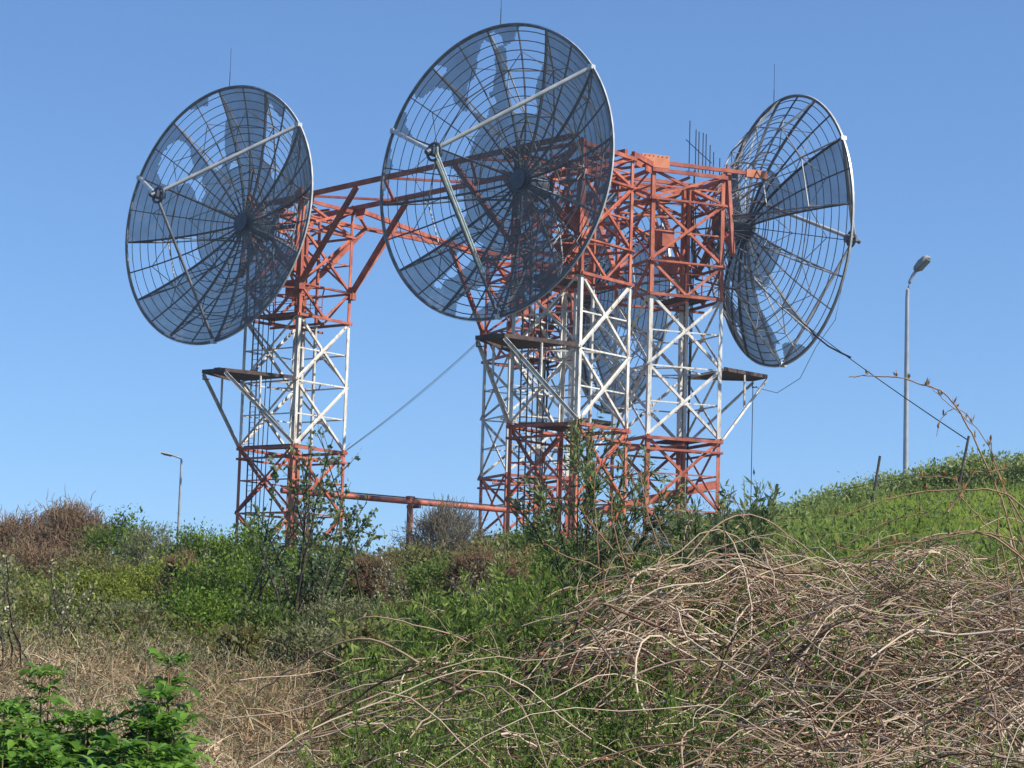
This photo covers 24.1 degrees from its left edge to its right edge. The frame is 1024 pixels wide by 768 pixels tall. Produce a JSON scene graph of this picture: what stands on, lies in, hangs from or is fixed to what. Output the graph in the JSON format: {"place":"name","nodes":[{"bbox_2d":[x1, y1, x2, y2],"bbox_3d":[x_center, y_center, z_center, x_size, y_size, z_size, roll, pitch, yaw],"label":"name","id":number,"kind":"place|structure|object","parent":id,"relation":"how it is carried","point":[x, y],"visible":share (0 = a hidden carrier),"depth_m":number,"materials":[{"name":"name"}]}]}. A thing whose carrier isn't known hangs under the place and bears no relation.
{"place":"outdoors","nodes":[
{"label":"outdoors","id":0,"kind":"place"},
{"bbox_2d":[1,502,1018,767],"bbox_3d":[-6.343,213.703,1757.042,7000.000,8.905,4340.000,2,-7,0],"label":"ground","id":1,"kind":"structure","parent":0,"point":[717,700],"depth_m":15.73,"materials":[{"name":"soil"}]},
{"bbox_2d":[0,537,35,691],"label":"catkin bush","id":2,"kind":"object","parent":1,"relation":"on","point":[6,582],"visible":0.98,"depth_m":20.04,"materials":[{"name":"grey plant"}]},
{"bbox_2d":[0,538,37,585],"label":"shrub","id":3,"kind":"object","parent":1,"relation":"on","point":[22,570],"visible":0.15,"depth_m":57.78,"materials":[{"name":"green plant"}]},
{"bbox_2d":[0,696,64,767],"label":"elder plant","id":4,"kind":"object","parent":1,"relation":"on","point":[8,742],"visible":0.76,"depth_m":10.45,"materials":[{"name":"green plant"}]},
{"bbox_2d":[0,501,74,553],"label":"thicket","id":5,"kind":"object","parent":1,"relation":"on","point":[12,525],"visible":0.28,"depth_m":81.25,"materials":[{"name":"brown plant"}]},
{"bbox_2d":[0,573,81,627],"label":"shrub","id":6,"kind":"object","parent":1,"relation":"on","point":[23,599],"visible":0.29,"depth_m":29.66,"materials":[{"name":"green plant"}]},
{"bbox_2d":[0,660,96,767],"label":"elder plant","id":7,"kind":"object","parent":1,"relation":"on","point":[47,724],"visible":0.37,"depth_m":11.09,"materials":[{"name":"green plant"}]},
{"bbox_2d":[1,728,108,767],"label":"elder plant","id":8,"kind":"object","parent":1,"relation":"on","point":[56,756],"visible":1,"depth_m":10.03,"materials":[{"name":"green plant"}]},
{"bbox_2d":[0,525,119,585],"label":"thicket","id":9,"kind":"object","parent":1,"relation":"on","point":[34,557],"visible":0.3,"depth_m":61.35,"materials":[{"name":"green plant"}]},
{"bbox_2d":[25,490,116,565],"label":"thicket","id":10,"kind":"object","parent":1,"relation":"on","point":[67,520],"visible":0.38,"depth_m":77.48,"materials":[{"name":"brown plant"}]},
{"bbox_2d":[42,552,112,642],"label":"catkin bush","id":11,"kind":"object","parent":1,"relation":"on","point":[62,617],"visible":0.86,"depth_m":26.11,"materials":[{"name":"green plant"}]},
{"bbox_2d":[25,555,155,618],"bbox_3d":[-6.511,3.199,36.855,2.039,1.157,1.936,2,-7,0],"label":"shrub","id":12,"kind":"object","parent":1,"relation":"on","point":[113,588],"visible":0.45,"depth_m":36.60,"materials":[{"name":"green plant"}]},
{"bbox_2d":[48,704,136,766],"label":"elder plant","id":13,"kind":"object","parent":1,"relation":"on","point":[76,743],"visible":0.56,"depth_m":10.83,"materials":[{"name":"green plant"}]},
{"bbox_2d":[38,534,158,581],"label":"shrub","id":14,"kind":"object","parent":1,"relation":"on","point":[102,564],"visible":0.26,"depth_m":57.58,"materials":[{"name":"green plant"}]},
{"bbox_2d":[68,503,159,566],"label":"shrub","id":15,"kind":"object","parent":1,"relation":"on","point":[105,540],"visible":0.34,"depth_m":71.59,"materials":[{"name":"green plant"}]},
{"bbox_2d":[68,731,159,767],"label":"elder plant","id":16,"kind":"object","parent":1,"relation":"on","point":[119,749],"visible":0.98,"depth_m":10.08,"materials":[{"name":"green plant"}]},
{"bbox_2d":[65,592,172,646],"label":"shrub","id":17,"kind":"object","parent":1,"relation":"on","point":[131,609],"visible":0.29,"depth_m":28.71,"materials":[{"name":"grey plant"}]},
{"bbox_2d":[105,543,177,607],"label":"shrub","id":18,"kind":"object","parent":1,"relation":"on","point":[141,579],"visible":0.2,"depth_m":39.56,"materials":[{"name":"green plant"}]},
{"bbox_2d":[112,520,178,567],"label":"shrub","id":19,"kind":"object","parent":1,"relation":"on","point":[143,541],"visible":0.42,"depth_m":69.72,"materials":[{"name":"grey plant"}]},
{"bbox_2d":[100,682,212,767],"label":"elder plant","id":20,"kind":"object","parent":1,"relation":"on","point":[161,720],"visible":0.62,"depth_m":10.82,"materials":[{"name":"green plant"}]},
{"bbox_2d":[140,538,181,571],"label":"shrub","id":21,"kind":"object","parent":1,"relation":"on","point":[159,555],"visible":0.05,"depth_m":65.68,"materials":[{"name":"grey plant"}]},
{"bbox_2d":[125,734,205,767],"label":"elder plant","id":22,"kind":"object","parent":1,"relation":"on","point":[177,750],"visible":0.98,"depth_m":10.16,"materials":[{"name":"green plant"}]},
{"bbox_2d":[161,452,182,543],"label":"street lamp","id":23,"kind":"object","parent":1,"relation":"on","point":[180,485],"visible":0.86,"depth_m":150.22,"materials":[{"name":"grey metal"}]},
{"bbox_2d":[128,647,216,766],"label":"elder plant","id":24,"kind":"object","parent":1,"relation":"on","point":[174,680],"visible":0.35,"depth_m":11.66,"materials":[{"name":"green plant"}]},
{"bbox_2d":[153,545,211,609],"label":"thicket","id":25,"kind":"object","parent":1,"relation":"on","point":[170,560],"visible":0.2,"depth_m":37.80,"materials":[{"name":"green plant"}]},
{"bbox_2d":[142,570,255,642],"bbox_3d":[-4.096,2.953,30.839,1.851,1.106,1.748,6,-8,-31],"label":"shrub","id":26,"kind":"object","parent":1,"relation":"on","point":[209,609],"visible":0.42,"depth_m":30.61,"materials":[{"name":"green plant"}]},
{"bbox_2d":[138,513,259,574],"bbox_3d":[-5.858,3.529,46.088,2.432,2.042,2.208,-4,-9,38],"label":"shrub","id":27,"kind":"object","parent":1,"relation":"on","point":[199,543],"visible":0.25,"depth_m":45.65,"materials":[{"name":"green plant"}]},
{"bbox_2d":[183,524,242,584],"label":"catkin bush","id":28,"kind":"object","parent":1,"relation":"on","point":[201,550],"visible":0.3,"depth_m":43.69,"materials":[{"name":"green plant"}]},
{"bbox_2d":[137,532,310,624],"bbox_3d":[-4.262,3.043,35.748,2.812,1.706,2.928,-2,-8,29],"label":"shrub","id":29,"kind":"object","parent":1,"relation":"on","point":[221,579],"visible":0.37,"depth_m":35.57,"materials":[{"name":"green plant"}]},
{"bbox_2d":[0,603,465,767],"bbox_3d":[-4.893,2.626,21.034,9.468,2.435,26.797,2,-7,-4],"label":"dry grass","id":30,"kind":"structure","parent":1,"relation":"on","point":[218,739],"depth_m":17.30,"materials":[{"name":"plant"}]},
{"bbox_2d":[203,617,283,671],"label":"shrub","id":31,"kind":"object","parent":1,"relation":"on","point":[242,633],"visible":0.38,"depth_m":22.69,"materials":[{"name":"green plant"}]},
{"bbox_2d":[204,509,320,605],"bbox_3d":[-4.749,3.407,44.881,2.582,2.141,2.324,5,-8,-23],"label":"shrub","id":32,"kind":"object","parent":1,"relation":"on","point":[245,534],"visible":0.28,"depth_m":44.67,"materials":[{"name":"green plant"}]},
{"bbox_2d":[217,595,312,633],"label":"shrub","id":33,"kind":"object","parent":1,"relation":"on","point":[272,614],"visible":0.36,"depth_m":29.65,"materials":[{"name":"green plant"}]},
{"bbox_2d":[202,198,355,551],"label":"lattice tower","id":34,"kind":"structure","parent":1,"relation":"on","point":[299,315],"depth_m":136.23,"materials":[{"name":"metal"}]},
{"bbox_2d":[125,59,313,344],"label":"dish antenna","id":35,"kind":"object","parent":34,"relation":"attached to","point":[232,282],"visible":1,"depth_m":134.24,"materials":[{"name":"grey metal"}]},
{"bbox_2d":[295,149,627,300],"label":"truss beam","id":36,"kind":"structure","parent":34,"relation":"attached to","point":[300,281],"depth_m":133.76,"materials":[{"name":"orange metal"}]},
{"bbox_2d":[259,616,342,681],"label":"shrub","id":37,"kind":"object","parent":1,"relation":"on","point":[305,638],"visible":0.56,"depth_m":21.71,"materials":[{"name":"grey plant"}]},
{"bbox_2d":[238,422,387,617],"bbox_3d":[-2.886,2.124,34.601,2.088,3.193,1.630,0,-7,16],"label":"sapling","id":38,"kind":"object","parent":1,"relation":"on","point":[324,569],"visible":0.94,"depth_m":34.57,"materials":[{"name":"green plant"}]},
{"bbox_2d":[258,556,396,615],"bbox_3d":[-2.833,3.141,35.913,2.372,1.182,2.222,2,-7,0],"label":"shrub","id":39,"kind":"object","parent":1,"relation":"on","point":[292,581],"visible":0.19,"depth_m":35.58,"materials":[{"name":"green plant"}]},
{"bbox_2d":[282,522,375,576],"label":"shrub","id":40,"kind":"object","parent":1,"relation":"on","point":[321,548],"visible":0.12,"depth_m":45.81,"materials":[{"name":"green plant"}]},
{"bbox_2d":[291,589,403,634],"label":"shrub","id":41,"kind":"object","parent":1,"relation":"on","point":[343,611],"visible":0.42,"depth_m":28.66,"materials":[{"name":"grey plant"}]},
{"bbox_2d":[312,618,394,689],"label":"shrub","id":42,"kind":"object","parent":1,"relation":"on","point":[359,633],"visible":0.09,"depth_m":19.78,"materials":[{"name":"green plant"}]},
{"bbox_2d":[329,540,400,568],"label":"shrub","id":43,"kind":"object","parent":1,"relation":"on","point":[385,555],"visible":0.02,"depth_m":49.81,"materials":[{"name":"green plant"}]},
{"bbox_2d":[338,545,408,611],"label":"thicket","id":44,"kind":"object","parent":1,"relation":"on","point":[365,567],"visible":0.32,"depth_m":35.71,"materials":[{"name":"brown plant"}]},
{"bbox_2d":[0,530,758,767],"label":"undergrowth","id":45,"kind":"object","parent":1,"relation":"on","point":[185,629],"visible":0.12,"depth_m":27.06,"materials":[{"name":"green plant"}]},
{"bbox_2d":[368,547,414,617],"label":"catkin bush","id":46,"kind":"object","parent":1,"relation":"on","point":[389,584],"visible":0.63,"depth_m":33.06,"materials":[{"name":"green plant"}]},
{"bbox_2d":[364,553,421,606],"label":"shrub","id":47,"kind":"object","parent":1,"relation":"on","point":[399,573],"visible":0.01,"depth_m":37.83,"materials":[{"name":"green plant"}]},
{"bbox_2d":[370,539,432,567],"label":"shrub","id":48,"kind":"object","parent":1,"relation":"on","point":[402,553],"visible":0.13,"depth_m":59.82,"materials":[{"name":"green plant"}]},
{"bbox_2d":[280,486,527,548],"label":"pipe bridge","id":49,"kind":"structure","parent":1,"relation":"on","point":[409,501],"depth_m":140.22,"materials":[{"name":"red paint"}]},
{"bbox_2d":[396,538,464,577],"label":"shrub","id":50,"kind":"object","parent":1,"relation":"on","point":[425,554],"visible":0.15,"depth_m":51.74,"materials":[{"name":"green plant"}]},
{"bbox_2d":[380,493,488,553],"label":"round shrub","id":51,"kind":"object","parent":1,"relation":"on","point":[437,527],"visible":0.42,"depth_m":107.45,"materials":[{"name":"grey plant"}]},
{"bbox_2d":[390,546,480,611],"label":"shrub","id":52,"kind":"object","parent":1,"relation":"on","point":[424,574],"visible":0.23,"depth_m":33.69,"materials":[{"name":"green plant"}]},
{"bbox_2d":[445,550,514,605],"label":"catkin bush","id":53,"kind":"object","parent":1,"relation":"on","point":[470,582],"visible":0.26,"depth_m":27.90,"materials":[{"name":"green plant"}]},
{"bbox_2d":[430,539,533,606],"bbox_3d":[-0.361,2.452,29.881,1.313,1.054,1.288,2,-7,0],"label":"thicket","id":54,"kind":"object","parent":1,"relation":"on","point":[464,561],"visible":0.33,"depth_m":29.76,"materials":[{"name":"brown plant"}]},
{"bbox_2d":[450,526,516,562],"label":"shrub","id":55,"kind":"object","parent":1,"relation":"on","point":[481,541],"visible":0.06,"depth_m":49.82,"materials":[{"name":"green plant"}]},
{"bbox_2d":[444,528,560,583],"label":"shrub","id":56,"kind":"object","parent":1,"relation":"on","point":[526,555],"visible":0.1,"depth_m":33.78,"materials":[{"name":"green plant"}]},
{"bbox_2d":[484,516,569,565],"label":"shrub","id":57,"kind":"object","parent":1,"relation":"on","point":[513,540],"visible":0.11,"depth_m":45.73,"materials":[{"name":"green plant"}]},
{"bbox_2d":[477,253,610,547],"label":"lattice tower","id":58,"kind":"structure","parent":1,"relation":"on","point":[483,485],"depth_m":151.18,"materials":[{"name":"metal"}]},
{"bbox_2d":[345,343,475,450],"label":"stay wire","id":59,"kind":"object","parent":58,"relation":"attached to","point":[411,399],"visible":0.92,"depth_m":144.11,"materials":[{"name":"grey metal"}]},
{"bbox_2d":[292,206,537,334],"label":"truss beam","id":60,"kind":"structure","parent":58,"relation":"attached to","point":[364,227],"depth_m":144.41,"materials":[{"name":"metal"}]},
{"bbox_2d":[506,176,691,337],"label":"truss beam","id":61,"kind":"structure","parent":58,"relation":"attached to","point":[603,237],"depth_m":134.40,"materials":[{"name":"orange metal"}]},
{"bbox_2d":[612,174,721,190],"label":"outrigger beam","id":62,"kind":"structure","parent":61,"relation":"attached to","point":[661,181],"depth_m":129.50,"materials":[{"name":"orange metal"}]},
{"bbox_2d":[691,64,860,367],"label":"dish antenna","id":63,"kind":"object","parent":62,"relation":"attached to","point":[822,178],"visible":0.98,"depth_m":127.34,"materials":[{"name":"grey metal"}]},
{"bbox_2d":[756,289,841,392],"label":"loose wire","id":64,"kind":"object","parent":63,"relation":"hanging from","point":[809,359],"visible":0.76,"depth_m":129.14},
{"bbox_2d":[545,159,678,414],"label":"dish antenna","id":65,"kind":"object","parent":58,"relation":"attached to","point":[602,341],"visible":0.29,"depth_m":151.44,"materials":[{"name":"grey metal"}]},
{"bbox_2d":[475,150,636,541],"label":"lattice tower","id":66,"kind":"structure","parent":1,"relation":"on","point":[575,285],"depth_m":119.98,"materials":[{"name":"metal"}]},
{"bbox_2d":[380,0,614,321],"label":"dish antenna","id":67,"kind":"object","parent":66,"relation":"attached to","point":[514,203],"visible":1,"depth_m":117.69,"materials":[{"name":"grey metal"}]},
{"bbox_2d":[575,151,653,187],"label":"truss beam","id":68,"kind":"structure","parent":66,"relation":"attached to","point":[647,162],"depth_m":123.70,"materials":[{"name":"metal"}]},
{"bbox_2d":[530,527,632,582],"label":"shrub","id":69,"kind":"object","parent":1,"relation":"on","point":[590,552],"visible":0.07,"depth_m":33.74,"materials":[{"name":"green plant"}]},
{"bbox_2d":[506,409,691,664],"bbox_3d":[0.589,1.266,18.420,1.414,2.104,0.997,4,-7,-19],"label":"sapling","id":70,"kind":"object","parent":1,"relation":"on","point":[549,519],"visible":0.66,"depth_m":18.38,"materials":[{"name":"green plant"}]},
{"bbox_2d":[554,514,666,569],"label":"shrub","id":71,"kind":"object","parent":1,"relation":"on","point":[631,538],"visible":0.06,"depth_m":49.92,"materials":[{"name":"green plant"}]},
{"bbox_2d":[226,476,1023,767],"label":"bramble canes","id":72,"kind":"object","parent":1,"relation":"on","point":[1005,628],"visible":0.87,"depth_m":13.90,"materials":[{"name":"beige plant"}]},
{"bbox_2d":[287,511,1023,767],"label":"bramble foliage","id":73,"kind":"object","parent":1,"relation":"on","point":[468,625],"visible":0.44,"depth_m":14.62,"materials":[{"name":"green plant"}]},
{"bbox_2d":[523,452,799,591],"bbox_3d":[0.971,0.873,15.517,1.790,0.896,0.430,2,-7,0],"label":"bramble bush","id":74,"kind":"object","parent":1,"relation":"on","point":[605,537],"visible":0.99,"depth_m":15.50,"materials":[{"name":"plant"}]},
{"bbox_2d":[312,515,1023,767],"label":"bramble buds","id":75,"kind":"object","parent":1,"relation":"on","point":[765,668],"visible":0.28,"depth_m":14.18,"materials":[{"name":"brown plant"}]},
{"bbox_2d":[632,493,712,556],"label":"shrub","id":76,"kind":"object","parent":1,"relation":"on","point":[661,542],"visible":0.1,"depth_m":51.93,"materials":[{"name":"green plant"}]},
{"bbox_2d":[608,167,767,557],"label":"lattice tower","id":77,"kind":"structure","parent":1,"relation":"on","point":[659,241],"depth_m":125.73,"materials":[{"name":"metal"}]},
{"bbox_2d":[594,481,715,515],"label":"cable duct","id":78,"kind":"object","parent":77,"relation":"attached to","point":[710,485],"visible":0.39,"depth_m":126.06,"materials":[{"name":"metal"}]},
{"bbox_2d":[642,153,767,179],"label":"outrigger beam","id":79,"kind":"structure","parent":77,"relation":"on","point":[661,161],"depth_m":125.51,"materials":[{"name":"metal"}]},
{"bbox_2d":[686,123,719,182],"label":"comb aerial","id":80,"kind":"object","parent":79,"relation":"on","point":[700,153],"visible":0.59,"depth_m":133.19,"materials":[{"name":"grey metal"}]},
{"bbox_2d":[750,388,752,502],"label":"drop wire","id":81,"kind":"object","parent":77,"relation":"hanging from","point":[751,443],"visible":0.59,"depth_m":128.40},
{"bbox_2d":[666,486,740,649],"bbox_3d":[1.488,1.431,18.535,0.450,1.387,0.993,-3,-8,32],"label":"sapling","id":82,"kind":"object","parent":1,"relation":"on","point":[679,530],"visible":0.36,"depth_m":18.35,"materials":[{"name":"green plant"}]},
{"bbox_2d":[684,504,777,545],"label":"shrub","id":83,"kind":"object","parent":1,"relation":"on","point":[733,518],"visible":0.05,"depth_m":49.81,"materials":[{"name":"green plant"}]},
{"bbox_2d":[700,466,785,647],"bbox_3d":[1.772,1.311,17.964,0.749,1.439,0.850,2,-7,0],"label":"sapling","id":84,"kind":"object","parent":1,"relation":"on","point":[752,543],"visible":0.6,"depth_m":17.84,"materials":[{"name":"green plant"}]},
{"bbox_2d":[736,497,810,525],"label":"shrub","id":85,"kind":"object","parent":1,"relation":"on","point":[786,508],"visible":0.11,"depth_m":56.80,"materials":[{"name":"green plant"}]},
{"bbox_2d":[776,485,859,515],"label":"shrub","id":86,"kind":"object","parent":1,"relation":"on","point":[815,501],"visible":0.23,"depth_m":59.80,"materials":[{"name":"green plant"}]},
{"bbox_2d":[813,471,902,508],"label":"shrub","id":87,"kind":"object","parent":1,"relation":"on","point":[865,489],"visible":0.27,"depth_m":60.77,"materials":[{"name":"green plant"}]},
{"bbox_2d":[698,473,1023,608],"bbox_3d":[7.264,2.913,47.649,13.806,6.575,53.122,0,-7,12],"label":"slope grass","id":88,"kind":"structure","parent":1,"relation":"on","point":[1017,497],"depth_m":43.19,"materials":[{"name":"green plant"}]},
{"bbox_2d":[871,456,880,506],"bbox_3d":[9.094,2.583,60.171,0.312,1.580,0.072,2,-7,0],"label":"fence post","id":89,"kind":"object","parent":1,"relation":"on","point":[877,473],"visible":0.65,"depth_m":60.17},
{"bbox_2d":[848,467,934,498],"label":"shrub","id":90,"kind":"object","parent":1,"relation":"on","point":[893,483],"visible":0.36,"depth_m":61.70,"materials":[{"name":"green plant"}]},
{"bbox_2d":[790,469,1021,503],"bbox_3d":[9.703,2.708,60.659,7.287,1.396,0.015,2,-7,0],"label":"fence wire","id":91,"kind":"object","parent":1,"relation":"on","point":[918,476],"visible":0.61,"depth_m":60.70,"materials":[{"name":"metal"}]},
{"bbox_2d":[903,255,930,473],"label":"street lamp","id":92,"kind":"object","parent":1,"relation":"on","point":[922,262],"visible":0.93,"depth_m":89.76,"materials":[{"name":"grey metal"}]},
{"bbox_2d":[825,369,1023,639],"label":"bramble bush","id":93,"kind":"object","parent":1,"relation":"on","point":[1004,492],"visible":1,"depth_m":13.02,"materials":[{"name":"plant"}]},
{"bbox_2d":[893,457,966,498],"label":"shrub","id":94,"kind":"object","parent":1,"relation":"on","point":[933,470],"visible":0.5,"depth_m":61.77,"materials":[{"name":"green plant"}]},
{"bbox_2d":[878,483,1017,495],"bbox_3d":[9.693,3.055,60.617,7.287,1.396,0.015,2,-7,0],"label":"fence wire","id":95,"kind":"object","parent":1,"relation":"on","point":[952,487],"visible":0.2,"depth_m":60.67,"materials":[{"name":"metal"}]},
{"bbox_2d":[956,436,969,491],"bbox_3d":[11.471,2.233,61.231,0.420,1.844,0.072,2,-7,0],"label":"fence post","id":96,"kind":"object","parent":1,"relation":"on","point":[964,459],"visible":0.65,"depth_m":61.24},
{"bbox_2d":[748,276,966,439],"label":"guy wire","id":97,"kind":"object","parent":96,"relation":"attached to","point":[868,371],"visible":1,"depth_m":77.69,"materials":[{"name":"grey metal"}]},
{"bbox_2d":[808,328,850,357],"bbox_3d":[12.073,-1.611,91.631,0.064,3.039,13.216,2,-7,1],"label":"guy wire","id":98,"kind":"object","parent":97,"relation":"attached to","point":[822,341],"visible":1,"depth_m":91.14,"materials":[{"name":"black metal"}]},
{"bbox_2d":[928,443,1010,493],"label":"shrub","id":99,"kind":"object","parent":1,"relation":"on","point":[973,460],"visible":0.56,"depth_m":61.77,"materials":[{"name":"green plant"}]},
{"bbox_2d":[978,449,1023,492],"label":"shrub","id":100,"kind":"object","parent":1,"relation":"on","point":[1017,461],"visible":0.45,"depth_m":61.94,"materials":[{"name":"green plant"}]},
{"bbox_2d":[0,0,1023,566],"label":"sky","id":101,"kind":"structure","parent":0,"point":[926,96],"materials":[{"name":"blue"}]}
]}

